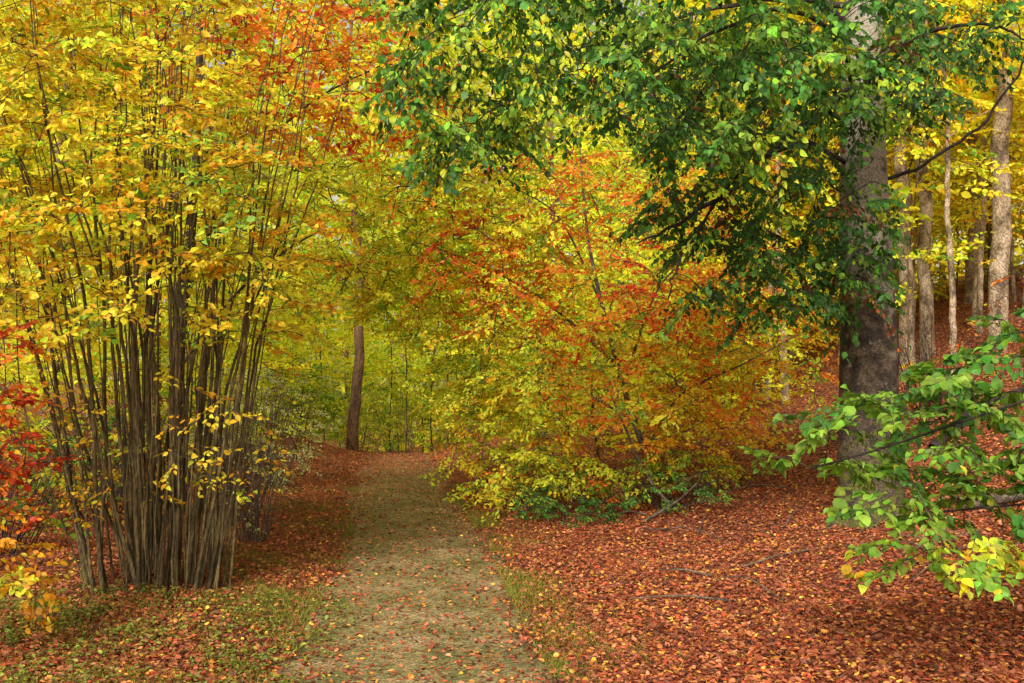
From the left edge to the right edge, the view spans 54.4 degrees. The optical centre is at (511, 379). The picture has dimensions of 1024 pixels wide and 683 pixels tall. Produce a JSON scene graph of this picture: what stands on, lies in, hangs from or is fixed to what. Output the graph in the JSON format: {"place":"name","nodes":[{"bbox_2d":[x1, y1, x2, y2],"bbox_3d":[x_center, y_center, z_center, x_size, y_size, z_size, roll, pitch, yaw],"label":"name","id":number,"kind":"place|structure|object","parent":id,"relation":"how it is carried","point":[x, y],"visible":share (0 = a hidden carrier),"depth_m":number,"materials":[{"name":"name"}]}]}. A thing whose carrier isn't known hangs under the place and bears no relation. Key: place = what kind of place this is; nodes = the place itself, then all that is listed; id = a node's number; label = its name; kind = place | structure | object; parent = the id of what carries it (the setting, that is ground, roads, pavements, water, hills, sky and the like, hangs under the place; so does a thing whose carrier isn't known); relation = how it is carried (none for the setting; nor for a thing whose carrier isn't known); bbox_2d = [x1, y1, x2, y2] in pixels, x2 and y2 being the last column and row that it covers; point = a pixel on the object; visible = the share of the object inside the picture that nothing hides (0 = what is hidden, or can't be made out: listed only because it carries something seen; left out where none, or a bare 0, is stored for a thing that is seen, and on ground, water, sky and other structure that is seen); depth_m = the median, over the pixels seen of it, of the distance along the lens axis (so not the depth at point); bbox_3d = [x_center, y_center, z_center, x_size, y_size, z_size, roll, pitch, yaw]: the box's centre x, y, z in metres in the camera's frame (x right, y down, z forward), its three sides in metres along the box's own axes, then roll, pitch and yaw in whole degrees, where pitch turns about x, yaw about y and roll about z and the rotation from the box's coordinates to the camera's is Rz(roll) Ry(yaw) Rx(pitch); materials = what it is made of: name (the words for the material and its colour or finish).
{"place":"outdoors","nodes":[
{"label":"outdoors","id":0,"kind":"place"},
{"bbox_2d":[259,448,560,682],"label":"path","id":1,"kind":"structure","parent":0,"point":[412,660],"depth_m":8.02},
{"bbox_2d":[0,264,1023,682],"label":"ground","id":2,"kind":"structure","parent":0,"point":[834,388],"depth_m":10.59,"materials":[{"name":"plant"}]},
{"bbox_2d":[0,402,50,490],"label":"undergrowth bush","id":3,"kind":"object","parent":2,"relation":"on","point":[19,430],"visible":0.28,"depth_m":11.37,"materials":[{"name":"red plant"}]},
{"bbox_2d":[0,320,82,633],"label":"young beech","id":4,"kind":"object","parent":2,"relation":"on","point":[10,422],"visible":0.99,"depth_m":6.12,"materials":[{"name":"yellow plant"}]},
{"bbox_2d":[0,152,88,432],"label":"understory tree","id":5,"kind":"object","parent":2,"relation":"on","point":[29,369],"visible":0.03,"depth_m":19.41,"materials":[{"name":"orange plant"}]},
{"bbox_2d":[0,432,121,556],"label":"undergrowth bush","id":6,"kind":"object","parent":2,"relation":"on","point":[7,528],"visible":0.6,"depth_m":9.68,"materials":[{"name":"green plant"}]},
{"bbox_2d":[0,150,123,427],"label":"understory tree","id":7,"kind":"object","parent":2,"relation":"on","point":[31,370],"visible":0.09,"depth_m":26.00,"materials":[{"name":"yellow plant"}]},
{"bbox_2d":[0,2,159,391],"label":"understory tree","id":8,"kind":"object","parent":2,"relation":"on","point":[28,358],"visible":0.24,"depth_m":11.73,"materials":[{"name":"yellow plant"}]},
{"bbox_2d":[0,0,159,289],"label":"woodland tree","id":9,"kind":"object","parent":2,"relation":"on","point":[48,156],"visible":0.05,"depth_m":17.13,"materials":[{"name":"yellow plant"}]},
{"bbox_2d":[0,69,167,458],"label":"understory tree","id":10,"kind":"object","parent":2,"relation":"on","point":[77,228],"visible":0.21,"depth_m":13.85,"materials":[{"name":"plant"}]},
{"bbox_2d":[0,0,167,424],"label":"woodland tree","id":11,"kind":"object","parent":2,"relation":"on","point":[46,408],"visible":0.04,"depth_m":31.91,"materials":[{"name":"yellow plant"}]},
{"bbox_2d":[9,394,167,496],"bbox_3d":[-5.679,0.901,13.628,2.081,1.439,2.205,0,0,0],"label":"undergrowth bush","id":12,"kind":"object","parent":2,"relation":"on","point":[111,420],"visible":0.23,"depth_m":13.38,"materials":[{"name":"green plant"}]},
{"bbox_2d":[0,0,209,375],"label":"woodland tree","id":13,"kind":"object","parent":2,"relation":"on","point":[101,16],"visible":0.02,"depth_m":25.14,"materials":[{"name":"yellow plant"}]},
{"bbox_2d":[17,428,194,523],"bbox_3d":[-4.603,1.099,11.617,1.988,1.071,2.023,0,0,0],"label":"undergrowth bush","id":14,"kind":"object","parent":2,"relation":"on","point":[113,458],"visible":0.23,"depth_m":11.30,"materials":[{"name":"green plant"}]},
{"bbox_2d":[40,375,207,473],"bbox_3d":[-6.327,0.744,16.545,2.663,1.669,2.903,0,0,0],"label":"undergrowth bush","id":15,"kind":"object","parent":2,"relation":"on","point":[162,399],"visible":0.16,"depth_m":16.29,"materials":[{"name":"green plant"}]},
{"bbox_2d":[0,0,269,484],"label":"woodland tree","id":16,"kind":"object","parent":2,"relation":"on","point":[127,202],"visible":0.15,"depth_m":14.71,"materials":[{"name":"yellow plant"}]},
{"bbox_2d":[4,1,334,456],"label":"woodland tree","id":17,"kind":"object","parent":2,"relation":"on","point":[165,318],"visible":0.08,"depth_m":19.92,"materials":[{"name":"plant"}]},
{"bbox_2d":[0,0,365,597],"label":"hazel shrub","id":18,"kind":"object","parent":2,"relation":"on","point":[145,532],"visible":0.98,"depth_m":7.81,"materials":[{"name":"yellow plant"}]},
{"bbox_2d":[71,202,298,439],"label":"understory tree","id":19,"kind":"object","parent":2,"relation":"on","point":[110,370],"visible":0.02,"depth_m":23.64,"materials":[{"name":"yellow plant"}]},
{"bbox_2d":[84,188,315,458],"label":"understory tree","id":20,"kind":"object","parent":2,"relation":"on","point":[232,346],"visible":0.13,"depth_m":19.28,"materials":[{"name":"yellow plant"}]},
{"bbox_2d":[97,208,312,451],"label":"understory tree","id":21,"kind":"object","parent":2,"relation":"on","point":[263,357],"visible":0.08,"depth_m":21.90,"materials":[{"name":"yellow plant"}]},
{"bbox_2d":[123,225,325,442],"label":"understory tree","id":22,"kind":"object","parent":2,"relation":"on","point":[301,344],"visible":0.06,"depth_m":31.22,"materials":[{"name":"yellow plant"}]},
{"bbox_2d":[162,366,316,521],"bbox_3d":[-3.289,0.770,12.057,1.819,1.860,1.935,0,0,0],"label":"twiggy bush","id":23,"kind":"object","parent":2,"relation":"on","point":[251,436],"visible":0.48,"depth_m":12.01,"materials":[{"name":"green plant"}]},
{"bbox_2d":[219,457,306,543],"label":"twiggy bush","id":24,"kind":"object","parent":2,"relation":"on","point":[250,535],"visible":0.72,"depth_m":10.53,"materials":[{"name":"brown plant"}]},
{"bbox_2d":[195,367,339,488],"bbox_3d":[-3.912,0.757,16.012,2.173,2.034,2.304,0,0,0],"label":"twiggy bush","id":25,"kind":"object","parent":2,"relation":"on","point":[280,454],"visible":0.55,"depth_m":15.89,"materials":[{"name":"green plant"}]},
{"bbox_2d":[162,84,374,436],"bbox_3d":[-9.502,-4.293,38.198,8.892,14.539,7.625,0,0,-4],"label":"woodland tree","id":26,"kind":"object","parent":2,"relation":"on","point":[294,121],"visible":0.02,"depth_m":38.06,"materials":[{"name":"yellow plant"}]},
{"bbox_2d":[154,51,389,438],"bbox_3d":[-7.440,-3.770,30.774,6.537,12.573,7.015,0,0,23],"label":"woodland tree","id":27,"kind":"object","parent":2,"relation":"on","point":[329,318],"visible":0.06,"depth_m":30.97,"materials":[{"name":"yellow plant"}]},
{"bbox_2d":[196,270,348,436],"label":"understory tree","id":28,"kind":"object","parent":2,"relation":"on","point":[321,360],"visible":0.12,"depth_m":27.45,"materials":[{"name":"yellow plant"}]},
{"bbox_2d":[243,356,352,436],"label":"leafy bush","id":29,"kind":"object","parent":2,"relation":"on","point":[331,396],"visible":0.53,"depth_m":24.34,"materials":[{"name":"green plant"}]},
{"bbox_2d":[233,249,374,436],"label":"understory tree","id":30,"kind":"object","parent":2,"relation":"on","point":[331,336],"visible":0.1,"depth_m":35.66,"materials":[{"name":"yellow plant"}]},
{"bbox_2d":[62,0,550,490],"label":"beech tree","id":31,"kind":"object","parent":2,"relation":"on","point":[369,167],"visible":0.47,"depth_m":11.34,"materials":[{"name":"yellow plant"}]},
{"bbox_2d":[261,172,392,442],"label":"slender tree","id":32,"kind":"object","parent":2,"relation":"on","point":[335,223],"visible":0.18,"depth_m":29.50,"materials":[{"name":"yellow plant"}]},
{"bbox_2d":[258,113,422,447],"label":"woodland tree","id":33,"kind":"object","parent":2,"relation":"on","point":[345,352],"visible":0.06,"depth_m":44.73,"materials":[{"name":"yellow plant"}]},
{"bbox_2d":[236,0,460,450],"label":"woodland tree","id":34,"kind":"object","parent":2,"relation":"on","point":[355,409],"visible":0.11,"depth_m":25.87,"materials":[{"name":"yellow plant"}]},
{"bbox_2d":[0,481,699,682],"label":"grass","id":35,"kind":"structure","parent":2,"relation":"on","point":[510,589],"depth_m":7.04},
{"bbox_2d":[294,307,415,447],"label":"understory tree","id":36,"kind":"object","parent":2,"relation":"on","point":[365,351],"visible":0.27,"depth_m":35.67,"materials":[{"name":"yellow plant"}]},
{"bbox_2d":[307,365,404,453],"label":"leafy bush","id":37,"kind":"object","parent":2,"relation":"on","point":[337,433],"visible":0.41,"depth_m":30.81,"materials":[{"name":"green plant"}]},
{"bbox_2d":[324,181,445,452],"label":"slender tree","id":38,"kind":"object","parent":2,"relation":"on","point":[352,361],"visible":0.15,"depth_m":29.84,"materials":[{"name":"yellow plant"}]},
{"bbox_2d":[308,242,465,452],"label":"understory tree","id":39,"kind":"object","parent":2,"relation":"on","point":[351,352],"visible":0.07,"depth_m":43.45,"materials":[{"name":"yellow plant"}]},
{"bbox_2d":[345,365,452,452],"bbox_3d":[-3.325,0.907,29.557,3.055,2.739,3.216,0,0,28],"label":"leafy bush","id":40,"kind":"object","parent":2,"relation":"on","point":[393,426],"visible":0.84,"depth_m":29.26,"materials":[{"name":"green plant"}]},
{"bbox_2d":[336,156,475,452],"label":"slender tree","id":41,"kind":"object","parent":2,"relation":"on","point":[368,329],"visible":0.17,"depth_m":27.96,"materials":[{"name":"yellow plant"}]},
{"bbox_2d":[363,291,475,453],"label":"understory tree","id":42,"kind":"object","parent":2,"relation":"on","point":[427,428],"visible":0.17,"depth_m":37.93,"materials":[{"name":"yellow plant"}]},
{"bbox_2d":[349,148,501,451],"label":"slender tree","id":43,"kind":"object","parent":2,"relation":"on","point":[439,355],"visible":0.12,"depth_m":29.96,"materials":[{"name":"yellow plant"}]},
{"bbox_2d":[387,188,506,448],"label":"slender tree","id":44,"kind":"object","parent":2,"relation":"on","point":[414,369],"visible":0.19,"depth_m":28.37,"materials":[{"name":"yellow plant"}]},
{"bbox_2d":[408,367,486,448],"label":"leafy bush","id":45,"kind":"object","parent":2,"relation":"on","point":[439,441],"visible":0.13,"depth_m":30.71,"materials":[{"name":"green plant"}]},
{"bbox_2d":[391,117,548,433],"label":"woodland tree","id":46,"kind":"object","parent":2,"relation":"on","point":[499,282],"visible":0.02,"depth_m":46.30,"materials":[{"name":"yellow plant"}]},
{"bbox_2d":[426,380,521,440],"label":"leafy bush","id":47,"kind":"object","parent":2,"relation":"on","point":[473,401],"visible":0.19,"depth_m":23.16,"materials":[{"name":"yellow plant"}]},
{"bbox_2d":[344,1,618,421],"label":"woodland tree","id":48,"kind":"object","parent":2,"relation":"on","point":[477,112],"visible":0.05,"depth_m":33.80,"materials":[{"name":"yellow plant"}]},
{"bbox_2d":[431,291,549,441],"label":"understory tree","id":49,"kind":"object","parent":2,"relation":"on","point":[473,370],"visible":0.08,"depth_m":29.74,"materials":[{"name":"yellow plant"}]},
{"bbox_2d":[0,268,1023,682],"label":"fallen leaves","id":50,"kind":"object","parent":2,"relation":"on","point":[840,646],"visible":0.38,"depth_m":7.62,"materials":[{"name":"red plant"}]},
{"bbox_2d":[0,0,1023,452],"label":"woodland","id":51,"kind":"object","parent":2,"relation":"on","point":[486,28],"visible":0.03,"depth_m":59.61,"materials":[{"name":"yellow plant"}]},
{"bbox_2d":[446,231,604,441],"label":"understory tree","id":52,"kind":"object","parent":2,"relation":"on","point":[509,352],"visible":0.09,"depth_m":22.64,"materials":[{"name":"yellow plant"}]},
{"bbox_2d":[441,47,637,437],"bbox_3d":[0.965,-4.015,31.777,6.537,12.573,7.015,0,0,22],"label":"woodland tree","id":53,"kind":"object","parent":2,"relation":"on","point":[548,202],"visible":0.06,"depth_m":31.49,"materials":[{"name":"yellow plant"}]},
{"bbox_2d":[413,0,692,438],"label":"woodland tree","id":54,"kind":"object","parent":2,"relation":"on","point":[586,146],"visible":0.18,"depth_m":24.59,"materials":[{"name":"plant"}]},
{"bbox_2d":[292,18,839,526],"bbox_3d":[0.904,-1.309,13.344,7.707,6.324,5.611,0,0,0],"label":"beech tree","id":55,"kind":"object","parent":2,"relation":"on","point":[488,374],"visible":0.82,"depth_m":12.49,"materials":[{"name":"yellow plant"}]},
{"bbox_2d":[507,482,628,529],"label":"bramble bush","id":56,"kind":"object","parent":2,"relation":"on","point":[587,504],"visible":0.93,"depth_m":11.83,"materials":[{"name":"green plant"}]},
{"bbox_2d":[480,214,655,433],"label":"understory tree","id":57,"kind":"object","parent":2,"relation":"on","point":[564,291],"visible":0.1,"depth_m":26.26,"materials":[{"name":"yellow plant"}]},
{"bbox_2d":[477,189,712,471],"bbox_3d":[1.303,-0.759,17.034,3.890,5.202,4.110,0,0,-18],"label":"understory tree","id":58,"kind":"object","parent":2,"relation":"on","point":[530,357],"visible":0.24,"depth_m":16.83,"materials":[{"name":"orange plant"}]},
{"bbox_2d":[501,59,698,414],"bbox_3d":[3.585,-5.523,39.822,8.892,14.539,7.625,0,0,-29],"label":"woodland tree","id":59,"kind":"object","parent":2,"relation":"on","point":[571,212],"visible":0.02,"depth_m":39.61,"materials":[{"name":"yellow plant"}]},
{"bbox_2d":[500,151,718,444],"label":"understory tree","id":60,"kind":"object","parent":2,"relation":"on","point":[585,250],"visible":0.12,"depth_m":20.82,"materials":[{"name":"yellow plant"}]},
{"bbox_2d":[502,0,720,406],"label":"woodland tree","id":61,"kind":"object","parent":2,"relation":"on","point":[593,168],"visible":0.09,"depth_m":27.31,"materials":[{"name":"yellow plant"}]},
{"bbox_2d":[564,442,694,510],"bbox_3d":[1.498,1.255,12.827,1.754,0.834,1.904,0,0,0],"label":"twiggy bush","id":62,"kind":"object","parent":2,"relation":"on","point":[603,483],"visible":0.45,"depth_m":12.53,"materials":[{"name":"green plant"}]},
{"bbox_2d":[611,396,675,511],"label":"leaning branch","id":63,"kind":"object","parent":2,"relation":"on","point":[640,463],"visible":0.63,"depth_m":11.79,"materials":[{"name":"brown wood"}]},
{"bbox_2d":[560,0,771,381],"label":"woodland tree","id":64,"kind":"object","parent":2,"relation":"on","point":[642,109],"visible":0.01,"depth_m":30.41,"materials":[{"name":"yellow plant"}]},
{"bbox_2d":[548,139,793,440],"bbox_3d":[3.122,-1.416,18.541,4.376,5.853,4.624,0,0,-39],"label":"understory tree","id":65,"kind":"object","parent":2,"relation":"on","point":[686,265],"visible":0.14,"depth_m":18.32,"materials":[{"name":"orange plant"}]},
{"bbox_2d":[605,464,743,514],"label":"bramble bush","id":66,"kind":"object","parent":2,"relation":"on","point":[678,487],"visible":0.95,"depth_m":11.59,"materials":[{"name":"green plant"}]},
{"bbox_2d":[349,0,1023,531],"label":"beech tree","id":67,"kind":"object","parent":2,"relation":"on","point":[861,274],"visible":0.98,"depth_m":8.20,"materials":[{"name":"green plant"}]},
{"bbox_2d":[605,117,817,396],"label":"understory tree","id":68,"kind":"object","parent":2,"relation":"on","point":[687,273],"visible":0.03,"depth_m":22.96,"materials":[{"name":"orange plant"}]},
{"bbox_2d":[622,0,838,350],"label":"woodland tree","id":69,"kind":"object","parent":2,"relation":"on","point":[713,114],"visible":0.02,"depth_m":25.56,"materials":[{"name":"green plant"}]},
{"bbox_2d":[650,64,838,388],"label":"understory tree","id":70,"kind":"object","parent":2,"relation":"on","point":[783,233],"visible":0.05,"depth_m":20.13,"materials":[{"name":"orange plant"}]},
{"bbox_2d":[669,193,837,415],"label":"understory tree","id":71,"kind":"object","parent":2,"relation":"on","point":[769,377],"visible":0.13,"depth_m":18.43,"materials":[{"name":"yellow plant"}]},
{"bbox_2d":[693,1,833,398],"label":"pale trunked tree","id":72,"kind":"object","parent":2,"relation":"on","point":[767,382],"visible":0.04,"depth_m":19.45,"materials":[{"name":"yellow plant"}]},
{"bbox_2d":[700,157,839,380],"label":"understory tree","id":73,"kind":"object","parent":2,"relation":"on","point":[801,321],"visible":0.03,"depth_m":20.84,"materials":[{"name":"brown plant"}]},
{"bbox_2d":[692,0,898,404],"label":"pale trunked tree","id":74,"kind":"object","parent":2,"relation":"on","point":[784,391],"visible":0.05,"depth_m":18.15,"materials":[{"name":"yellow plant"}]},
{"bbox_2d":[653,0,1023,376],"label":"woodland tree","id":75,"kind":"object","parent":2,"relation":"on","point":[902,184],"visible":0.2,"depth_m":16.09,"materials":[{"name":"yellow plant"}]},
{"bbox_2d":[737,14,956,364],"bbox_3d":[6.326,-3.468,19.546,4.131,6.881,4.286,0,0,-37],"label":"understory tree","id":76,"kind":"object","parent":2,"relation":"on","point":[888,167],"visible":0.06,"depth_m":19.28,"materials":[{"name":"yellow plant"}]},
{"bbox_2d":[737,308,1023,605],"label":"young beech","id":77,"kind":"object","parent":2,"relation":"on","point":[956,382],"visible":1,"depth_m":4.55,"materials":[{"name":"green plant"}]},
{"bbox_2d":[786,128,987,300],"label":"understory tree","id":78,"kind":"object","parent":2,"relation":"on","point":[943,286],"visible":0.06,"depth_m":23.05,"materials":[{"name":"yellow plant"}]},
{"bbox_2d":[789,0,1020,352],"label":"slender tree","id":79,"kind":"object","parent":2,"relation":"on","point":[940,209],"visible":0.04,"depth_m":17.74,"materials":[{"name":"yellow plant"}]},
{"bbox_2d":[801,0,1023,387],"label":"slender tree","id":80,"kind":"object","parent":2,"relation":"on","point":[921,216],"visible":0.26,"depth_m":14.79,"materials":[{"name":"yellow plant"}]},
{"bbox_2d":[808,7,1021,270],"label":"understory tree","id":81,"kind":"object","parent":2,"relation":"on","point":[914,229],"visible":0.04,"depth_m":20.27,"materials":[{"name":"yellow plant"}]},
{"bbox_2d":[885,0,1007,327],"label":"pale trunked tree","id":82,"kind":"object","parent":2,"relation":"on","point":[975,251],"visible":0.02,"depth_m":17.59,"materials":[{"name":"plant"}]},
{"bbox_2d":[883,0,1023,335],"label":"pale trunked tree","id":83,"kind":"object","parent":2,"relation":"on","point":[980,294],"visible":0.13,"depth_m":16.14,"materials":[{"name":"grey plant"}]},
{"bbox_2d":[884,0,1023,374],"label":"pale trunked tree","id":84,"kind":"object","parent":2,"relation":"on","point":[916,151],"visible":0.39,"depth_m":14.19,"materials":[{"name":"yellow plant"}]},
{"bbox_2d":[897,310,1012,410],"bbox_3d":[5.628,-0.240,13.169,1.910,1.334,2.004,0,0,0],"label":"twiggy bush","id":85,"kind":"object","parent":2,"relation":"on","point":[906,365],"visible":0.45,"depth_m":13.22,"materials":[{"name":"brown plant"}]},
{"bbox_2d":[888,111,1023,292],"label":"understory tree","id":86,"kind":"object","parent":2,"relation":"on","point":[941,289],"visible":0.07,"depth_m":22.96,"materials":[{"name":"yellow plant"}]},
{"bbox_2d":[890,105,1023,288],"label":"understory tree","id":87,"kind":"object","parent":2,"relation":"on","point":[956,280],"visible":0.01,"depth_m":27.99,"materials":[{"name":"yellow plant"}]},
{"bbox_2d":[910,0,1005,361],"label":"pale trunked tree","id":88,"kind":"object","parent":2,"relation":"on","point":[926,299],"visible":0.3,"depth_m":16.31,"materials":[{"name":"brown plant"}]},
{"bbox_2d":[906,10,1023,302],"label":"understory tree","id":89,"kind":"object","parent":2,"relation":"on","point":[1013,291],"visible":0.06,"depth_m":18.60,"materials":[{"name":"yellow plant"}]},
{"bbox_2d":[908,3,1023,213],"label":"understory tree","id":90,"kind":"object","parent":2,"relation":"on","point":[963,190],"visible":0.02,"depth_m":20.04,"materials":[{"name":"yellow plant"}]},
{"bbox_2d":[920,0,1023,238],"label":"understory tree","id":91,"kind":"object","parent":2,"relation":"on","point":[1017,165],"visible":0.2,"depth_m":15.38,"materials":[{"name":"yellow plant"}]},
{"bbox_2d":[964,63,979,305],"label":"pale trunked tree","id":92,"kind":"object","parent":2,"relation":"on","point":[969,272],"visible":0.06,"depth_m":19.88,"materials":[{"name":"grey plant"}]},
{"bbox_2d":[928,386,1023,447],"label":"fallen log","id":93,"kind":"object","parent":2,"relation":"on","point":[936,442],"visible":0.24,"depth_m":11.93,"materials":[{"name":"wood"}]},
{"bbox_2d":[932,0,1023,235],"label":"understory tree","id":94,"kind":"object","parent":2,"relation":"on","point":[1017,155],"visible":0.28,"depth_m":16.62,"materials":[{"name":"yellow plant"}]},
{"bbox_2d":[940,0,1023,165],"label":"slender tree","id":95,"kind":"object","parent":2,"relation":"on","point":[980,143],"visible":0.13,"depth_m":15.89,"materials":[{"name":"yellow plant"}]},
{"bbox_2d":[951,101,1023,265],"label":"understory tree","id":96,"kind":"object","parent":2,"relation":"on","point":[1018,223],"visible":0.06,"depth_m":22.20,"materials":[{"name":"yellow plant"}]},
{"bbox_2d":[957,492,1023,508],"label":"fallen log","id":97,"kind":"object","parent":2,"relation":"on","point":[1003,499],"visible":0.3,"depth_m":8.82,"materials":[{"name":"grey wood"}]},
{"bbox_2d":[979,249,1023,321],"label":"twiggy bush","id":98,"kind":"object","parent":2,"relation":"on","point":[987,261],"visible":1,"depth_m":13.36,"materials":[{"name":"brown plant"}]},
{"bbox_2d":[985,0,1023,357],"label":"pale trunked tree","id":99,"kind":"object","parent":2,"relation":"on","point":[1001,224],"visible":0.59,"depth_m":14.46,"materials":[{"name":"beige plant"}]},
{"bbox_2d":[0,0,1023,387],"label":"sky","id":100,"kind":"structure","parent":0,"point":[210,65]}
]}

